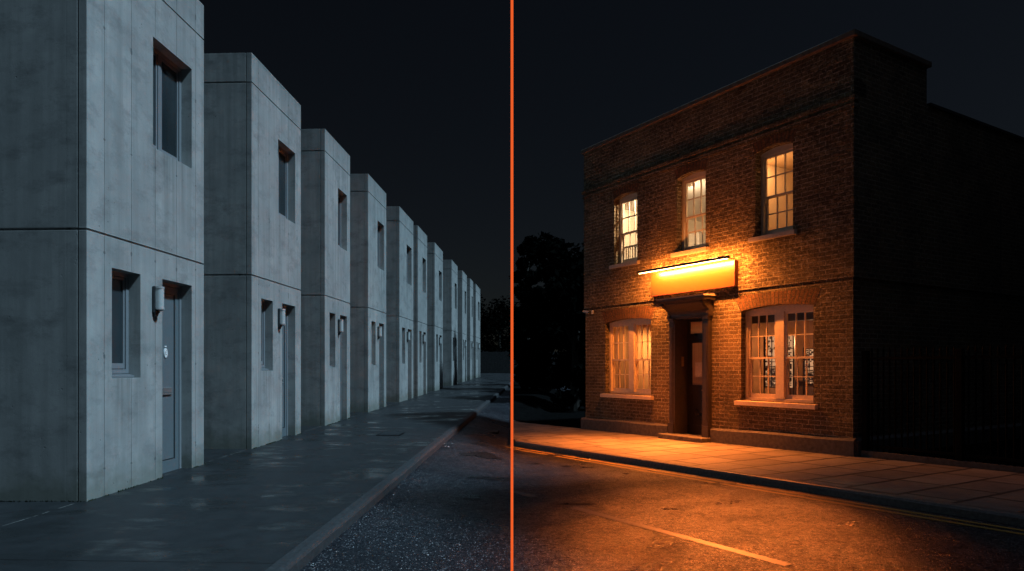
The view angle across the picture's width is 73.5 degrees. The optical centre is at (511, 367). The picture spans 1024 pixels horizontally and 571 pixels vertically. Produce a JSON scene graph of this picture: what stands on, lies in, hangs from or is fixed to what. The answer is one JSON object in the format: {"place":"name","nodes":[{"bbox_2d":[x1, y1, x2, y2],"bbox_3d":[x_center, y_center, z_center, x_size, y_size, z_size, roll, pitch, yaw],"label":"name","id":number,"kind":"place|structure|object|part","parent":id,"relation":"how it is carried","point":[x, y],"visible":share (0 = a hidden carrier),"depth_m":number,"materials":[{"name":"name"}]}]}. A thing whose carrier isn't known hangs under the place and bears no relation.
{"place":"outdoors","nodes":[
{"label":"outdoors","id":0,"kind":"place"},
{"bbox_2d":[0,369,513,570],"bbox_3d":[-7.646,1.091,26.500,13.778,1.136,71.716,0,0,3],"label":"pavement","id":1,"kind":"structure","parent":0,"point":[262,508],"depth_m":7.01,"materials":[{"name":"concrete"}]},
{"bbox_2d":[0,0,203,501],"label":"concrete house","id":2,"kind":"structure","parent":1,"relation":"on","point":[101,205],"depth_m":7.36,"materials":[{"name":"grey concrete"}]},
{"bbox_2d":[112,271,134,377],"bbox_3d":[-4.539,-0.492,7.846,0.125,1.221,0.539,0,0,3],"label":"window","id":3,"kind":"structure","parent":2,"relation":"in","point":[120,281],"depth_m":7.98,"materials":[{"name":"grey metal"}]},
{"bbox_2d":[152,286,164,316],"bbox_3d":[-4.322,-0.805,8.394,0.117,0.375,0.110,0,0,3],"label":"wall lamp","id":4,"kind":"object","parent":2,"relation":"attached to","point":[157,299],"visible":1,"depth_m":8.35,"materials":[{"name":"grey plastic"}]},
{"bbox_2d":[153,46,180,161],"bbox_3d":[-4.531,-3.368,8.838,0.050,1.350,0.921,0,0,3],"label":"window","id":5,"kind":"structure","parent":2,"relation":"in","point":[166,75],"depth_m":8.98,"materials":[{"name":"black glass"}]},
{"bbox_2d":[162,286,178,473],"bbox_3d":[-4.524,0.160,8.940,0.054,2.433,0.610,0,0,3],"label":"door","id":6,"kind":"structure","parent":2,"relation":"in","point":[170,316],"depth_m":9.06,"materials":[{"name":"grey paint"}]},
{"bbox_2d":[0,417,349,501],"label":"moss","id":7,"kind":"object","parent":1,"relation":"on","point":[133,486],"visible":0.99,"depth_m":7.45,"materials":[{"name":"green plant"}]},
{"bbox_2d":[202,53,300,448],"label":"concrete house","id":8,"kind":"structure","parent":1,"relation":"on","point":[252,235],"depth_m":11.23,"materials":[{"name":"grey paint"}]},
{"bbox_2d":[261,300,268,370],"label":"window","id":9,"kind":"structure","parent":8,"relation":"in","point":[262,302],"depth_m":12.00,"materials":[{"name":"grey metal"}]},
{"bbox_2d":[278,308,284,329],"bbox_3d":[-4.139,-0.870,12.334,0.117,0.375,0.110,0,0,3],"label":"wall lamp","id":10,"kind":"object","parent":8,"relation":"attached to","point":[281,317],"visible":1,"depth_m":12.29,"materials":[{"name":"white glass"}]},
{"bbox_2d":[278,146,287,218],"bbox_3d":[-4.352,-3.433,12.744,0.050,1.350,0.846,0,0,3],"label":"window","id":11,"kind":"structure","parent":8,"relation":"in","point":[282,155],"depth_m":12.96,"materials":[{"name":"black glass"}]},
{"bbox_2d":[282,308,285,436],"bbox_3d":[-4.345,0.095,12.838,0.054,2.433,0.561,0,0,3],"label":"door","id":12,"kind":"structure","parent":8,"relation":"in","point":[283,327],"depth_m":13.02,"materials":[{"name":"grey paint"}]},
{"bbox_2d":[300,129,349,425],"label":"concrete house","id":13,"kind":"structure","parent":1,"relation":"on","point":[325,270],"depth_m":14.96,"materials":[{"name":"grey paint"}]},
{"bbox_2d":[338,193,340,246],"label":"window","id":14,"kind":"structure","parent":13,"relation":"in","point":[339,196],"depth_m":16.55,"materials":[{"name":"grey glass"}]},
{"bbox_2d":[338,319,342,334],"bbox_3d":[-3.973,-0.930,15.912,0.117,0.375,0.110,0,0,3],"label":"wall lamp","id":15,"kind":"object","parent":13,"relation":"attached to","point":[340,325],"visible":1,"depth_m":15.86,"materials":[{"name":"white glass"}]},
{"bbox_2d":[349,174,385,411],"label":"concrete house","id":16,"kind":"structure","parent":1,"relation":"on","point":[367,303],"depth_m":18.64,"materials":[{"name":"grey paint"}]},
{"bbox_2d":[378,225,378,267],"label":"window","id":17,"kind":"structure","parent":16,"relation":"in","point":[378,225],"depth_m":20.43,"materials":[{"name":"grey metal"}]},
{"bbox_2d":[377,326,381,338],"bbox_3d":[-3.798,-0.989,19.691,0.117,0.375,0.110,0,0,3],"label":"wall lamp","id":18,"kind":"object","parent":16,"relation":"attached to","point":[379,332],"visible":1,"depth_m":19.64,"materials":[{"name":"white glass"}]},
{"bbox_2d":[264,380,513,570],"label":"kerb","id":19,"kind":"structure","parent":1,"relation":"on","point":[302,554],"depth_m":6.91,"materials":[{"name":"concrete"}]},
{"bbox_2d":[376,432,405,435],"bbox_3d":[-2.360,1.311,13.400,0.460,0.039,0.600,0,0,3],"label":"drain cover","id":20,"kind":"object","parent":1,"relation":"on","point":[390,433],"visible":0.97,"depth_m":13.25,"materials":[{"name":"black metal"}]},
{"bbox_2d":[386,206,412,401],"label":"concrete house","id":21,"kind":"structure","parent":1,"relation":"on","point":[399,300],"depth_m":22.68,"materials":[{"name":"grey paint"}]},
{"bbox_2d":[407,248,407,282],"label":"window","id":22,"kind":"structure","parent":21,"relation":"in","point":[407,248],"depth_m":24.72,"materials":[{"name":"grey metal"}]},
{"bbox_2d":[413,225,426,395],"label":"concrete house","id":23,"kind":"structure","parent":1,"relation":"on","point":[419,309],"depth_m":26.31,"materials":[{"name":"grey paint"}]},
{"bbox_2d":[427,242,442,390],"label":"concrete house","id":24,"kind":"structure","parent":1,"relation":"on","point":[434,314],"depth_m":30.00,"materials":[{"name":"grey paint"}]},
{"bbox_2d":[443,260,457,385],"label":"concrete house","id":25,"kind":"structure","parent":1,"relation":"on","point":[450,320],"depth_m":35.52,"materials":[{"name":"grey paint"}]},
{"bbox_2d":[457,270,466,381],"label":"concrete house","id":26,"kind":"structure","parent":1,"relation":"on","point":[462,325],"depth_m":40.23,"materials":[{"name":"grey paint"}]},
{"bbox_2d":[467,278,472,379],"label":"concrete house","id":27,"kind":"structure","parent":1,"relation":"on","point":[469,328],"depth_m":44.43,"materials":[{"name":"grey paint"}]},
{"bbox_2d":[473,284,479,377],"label":"concrete house","id":28,"kind":"structure","parent":1,"relation":"on","point":[476,330],"depth_m":48.59,"materials":[{"name":"grey paint"}]},
{"bbox_2d":[480,294,502,364],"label":"broadleaf tree","id":29,"kind":"object","parent":1,"relation":"on","point":[490,341],"visible":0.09,"depth_m":68.61,"materials":[{"name":"green plant"}]},
{"bbox_2d":[480,295,517,366],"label":"broadleaf tree","id":30,"kind":"object","parent":1,"relation":"on","point":[503,315],"visible":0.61,"depth_m":68.96,"materials":[{"name":"green plant"}]},
{"bbox_2d":[504,302,518,350],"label":"broadleaf tree","id":31,"kind":"object","parent":1,"relation":"on","point":[509,321],"visible":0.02,"depth_m":70.86,"materials":[{"name":"green plant"}]},
{"bbox_2d":[480,351,557,372],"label":"timber fence","id":32,"kind":"object","parent":1,"relation":"on","point":[502,362],"visible":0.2,"depth_m":63.00,"materials":[{"name":"brown wood"}]},
{"bbox_2d":[514,440,1023,526],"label":"stone kerb","id":33,"kind":"structure","parent":1,"relation":"on","point":[978,513],"depth_m":8.04,"materials":[{"name":"grey stone"}]},
{"bbox_2d":[581,29,1023,456],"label":"brick pub","id":34,"kind":"structure","parent":1,"relation":"on","point":[851,190],"depth_m":12.45,"materials":[{"name":"brick"}]},
{"bbox_2d":[583,310,592,313],"bbox_3d":[1.836,-1.323,16.466,0.181,0.117,0.237,0,0,-31],"label":"security camera","id":35,"kind":"object","parent":34,"relation":"attached to","point":[588,312],"visible":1,"depth_m":16.44,"materials":[{"name":"white plastic"}]},
{"bbox_2d":[583,273,644,282],"bbox_3d":[2.339,-2.053,15.732,0.018,0.061,2.320,0,0,-31],"label":"cable","id":36,"kind":"object","parent":34,"relation":"attached to","point":[614,278],"visible":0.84,"depth_m":15.71,"materials":[{"name":"black rubber"}]},
{"bbox_2d":[609,193,639,268],"bbox_3d":[2.628,-3.092,15.458,0.350,1.654,0.960,0,0,-31],"label":"window","id":37,"kind":"structure","parent":34,"relation":"in","point":[623,262],"depth_m":15.65,"materials":[{"name":"beige paint"}]},
{"bbox_2d":[600,318,653,399],"bbox_3d":[2.654,-0.205,15.444,0.320,1.799,1.720,0,0,-31],"label":"window","id":38,"kind":"structure","parent":34,"relation":"in","point":[632,323],"depth_m":15.46,"materials":[{"name":"paint"}]},
{"bbox_2d":[625,246,634,258],"bbox_3d":[2.824,-2.205,16.461,0.040,1.410,1.000,0,0,-31],"label":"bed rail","id":39,"kind":"object","parent":34,"relation":"in","point":[628,252],"visible":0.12,"depth_m":16.42,"materials":[{"name":"wood"}]},
{"bbox_2d":[618,324,650,388],"bbox_3d":[2.892,-0.210,15.601,0.024,1.580,1.440,0,0,-31],"label":"net curtain","id":40,"kind":"object","parent":34,"relation":"hanging from","point":[639,354],"visible":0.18,"depth_m":15.59,"materials":[{"name":"white fabric"}]},
{"bbox_2d":[637,255,732,273],"bbox_3d":[3.451,-2.015,13.517,0.435,0.102,2.404,0,0,-31],"label":"strip light","id":41,"kind":"object","parent":34,"relation":"attached to","point":[718,258],"visible":1,"depth_m":13.28,"materials":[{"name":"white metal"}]},
{"bbox_2d":[670,171,708,257],"bbox_3d":[3.656,-3.092,13.771,0.350,1.654,0.960,0,0,-31],"label":"window","id":42,"kind":"structure","parent":34,"relation":"in","point":[686,249],"depth_m":13.92,"materials":[{"name":"beige paint"}]},
{"bbox_2d":[651,260,737,296],"bbox_3d":[3.571,-1.748,13.639,0.098,0.485,2.229,0,0,-31],"label":"shop sign","id":43,"kind":"object","parent":34,"relation":"attached to","point":[719,275],"visible":1,"depth_m":13.48,"materials":[{"name":"yellow"}]},
{"bbox_2d":[687,319,701,434],"bbox_3d":[3.828,0.192,13.888,0.124,2.355,0.740,0,0,-31],"label":"door","id":44,"kind":"structure","parent":34,"relation":"in","point":[694,326],"depth_m":14.06,"materials":[{"name":"black paint"}]},
{"bbox_2d":[689,232,705,245],"bbox_3d":[4.944,-2.475,17.979,1.000,1.950,0.815,0,0,-31],"label":"wardrobe","id":45,"kind":"object","parent":34,"relation":"in","point":[692,238],"visible":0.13,"depth_m":17.49,"materials":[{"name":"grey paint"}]},
{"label":"doors","id":46,"kind":"part","parent":45,"relation":"part of","materials":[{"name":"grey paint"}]},
{"bbox_2d":[748,143,796,242],"bbox_3d":[4.676,-3.092,12.098,0.350,1.654,0.960,0,0,-31],"label":"window","id":47,"kind":"structure","parent":34,"relation":"in","point":[766,234],"depth_m":12.24,"materials":[{"name":"beige paint"}]},
{"bbox_2d":[734,304,817,409],"bbox_3d":[4.696,-0.205,12.095,0.320,1.799,1.675,0,0,-31],"label":"window","id":48,"kind":"structure","parent":34,"relation":"in","point":[781,312],"depth_m":12.11,"materials":[{"name":"paint"}]},
{"bbox_2d":[763,335,794,394],"bbox_3d":[5.664,0.340,14.562,0.068,2.080,0.760,0,0,-31],"label":"lit screen","id":49,"kind":"object","parent":34,"relation":"in","point":[771,345],"visible":0.41,"depth_m":14.67,"materials":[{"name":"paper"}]},
{"bbox_2d":[752,312,812,323],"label":"window panes","id":50,"kind":"structure","parent":34,"relation":"in","point":[791,317],"depth_m":13.56,"materials":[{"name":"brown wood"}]},
{"bbox_2d":[791,379,812,395],"bbox_3d":[7.280,0.830,15.079,0.630,1.100,2.400,0,0,-31],"label":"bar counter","id":51,"kind":"object","parent":34,"relation":"in","point":[810,389],"visible":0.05,"depth_m":15.68,"materials":[{"name":"brown wood"}]},
{"bbox_2d":[803,348,812,394],"bbox_3d":[5.998,0.490,13.630,0.068,1.780,0.480,0,0,-31],"label":"lit screen","id":52,"kind":"object","parent":34,"relation":"in","point":[809,352],"visible":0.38,"depth_m":13.71,"materials":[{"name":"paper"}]},
{"bbox_2d":[511,0,512,570],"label":"divider line","id":53,"kind":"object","parent":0,"point":[511,285],"depth_m":3.49,"materials":[{"name":"orange paint"}]},
{"bbox_2d":[513,381,585,427],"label":"verge","id":54,"kind":"structure","parent":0,"point":[535,406],"depth_m":23.04,"materials":[{"name":"green plant"}]},
{"bbox_2d":[507,235,543,381],"bbox_3d":[0.750,-2.978,36.055,2.115,8.044,2.206,0,0,0],"label":"dark tree","id":55,"kind":"object","parent":54,"relation":"on","point":[525,273],"visible":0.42,"depth_m":35.78,"materials":[{"name":"green plant"}]},
{"bbox_2d":[508,231,569,392],"bbox_3d":[1.447,-2.557,30.889,3.301,7.449,2.977,0,0,0],"label":"dark tree","id":56,"kind":"object","parent":54,"relation":"on","point":[540,249],"visible":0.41,"depth_m":30.66,"materials":[{"name":"green plant"}]},
{"bbox_2d":[519,242,585,411],"bbox_3d":[2.047,-1.566,24.583,3.600,6.432,3.450,0,0,0],"label":"dark tree","id":57,"kind":"object","parent":54,"relation":"on","point":[559,310],"visible":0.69,"depth_m":24.00,"materials":[{"name":"green plant"}]},
{"bbox_2d":[555,265,585,405],"bbox_3d":[3.537,-1.663,28.416,3.639,6.813,3.503,0,0,0],"label":"dark tree","id":58,"kind":"object","parent":54,"relation":"on","point":[566,384],"visible":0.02,"depth_m":28.33,"materials":[{"name":"green plant"}]},
{"bbox_2d":[199,0,1023,367],"label":"sky","id":59,"kind":"structure","parent":0,"point":[416,93],"materials":[{"name":"black"}]},
{"bbox_2d":[300,386,1023,570],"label":"road","id":60,"kind":"structure","parent":0,"point":[550,533],"depth_m":6.36,"materials":[{"name":"grey asphalt"}]},
{"bbox_2d":[312,443,490,568],"bbox_3d":[-0.812,1.455,9.940,1.566,0.168,11.485,0,0,0],"label":"grit","id":61,"kind":"object","parent":60,"relation":"on","point":[406,521],"visible":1,"depth_m":6.55,"materials":[{"name":"grey gravel"}]},
{"bbox_2d":[458,451,500,458],"bbox_3d":[-0.573,1.479,11.610,0.655,0.084,0.772,0,0,-17],"label":"wet patch","id":62,"kind":"object","parent":60,"relation":"on","point":[485,455],"visible":1,"depth_m":11.58,"materials":[{"name":"black liquid"}]},
{"bbox_2d":[468,476,510,479],"bbox_3d":[-0.283,1.498,9.289,0.668,0.032,0.300,0,0,0],"label":"wet patch","id":63,"kind":"object","parent":60,"relation":"on","point":[500,478],"visible":0.96,"depth_m":9.30,"materials":[{"name":"black liquid"}]},
{"bbox_2d":[489,430,499,433],"bbox_3d":[-0.500,1.488,15.800,0.400,0.039,0.500,0,0,3],"label":"drain cover","id":64,"kind":"object","parent":60,"relation":"on","point":[494,431],"visible":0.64,"depth_m":15.70,"materials":[{"name":"black metal"}]},
{"bbox_2d":[510,490,537,496],"bbox_3d":[0.130,1.502,8.144,0.100,0.006,0.500,0,0,-31],"label":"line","id":65,"kind":"object","parent":60,"relation":"on","point":[522,493],"visible":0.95,"depth_m":8.10,"materials":[{"name":"grey paint"}]},
{"bbox_2d":[509,447,548,454],"bbox_3d":[0.269,1.551,12.748,0.070,0.020,1.380,0,0,-31],"label":"yellow line","id":66,"kind":"object","parent":60,"relation":"on","point":[530,451],"visible":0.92,"depth_m":12.69,"materials":[{"name":"yellow paint"}]},
{"bbox_2d":[572,507,790,565],"bbox_3d":[1.341,1.469,6.159,0.100,0.038,2.650,0,0,-31],"label":"line","id":67,"kind":"object","parent":60,"relation":"on","point":[764,558],"visible":1,"depth_m":5.86,"materials":[{"name":"white paint"}]},
{"bbox_2d":[556,456,1023,534],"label":"yellow line","id":68,"kind":"object","parent":60,"relation":"on","point":[817,499],"visible":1,"depth_m":7.51,"materials":[{"name":"yellow paint"}]},
{"bbox_2d":[562,455,1023,530],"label":"yellow line","id":69,"kind":"object","parent":60,"relation":"on","point":[817,496],"visible":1,"depth_m":7.69,"materials":[{"name":"yellow paint"}]},
{"bbox_2d":[513,420,1023,512],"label":"stone pavement","id":70,"kind":"structure","parent":0,"point":[999,490],"depth_m":9.60,"materials":[{"name":"beige stone"}]},
{"bbox_2d":[867,438,1020,472],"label":"yard","id":71,"kind":"structure","parent":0,"point":[1002,448],"depth_m":11.34,"materials":[{"name":"soil"}]},
{"bbox_2d":[861,344,1023,472],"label":"iron railing","id":72,"kind":"object","parent":71,"relation":"on","point":[958,454],"visible":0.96,"depth_m":9.64,"materials":[{"name":"black metal"}]}
]}

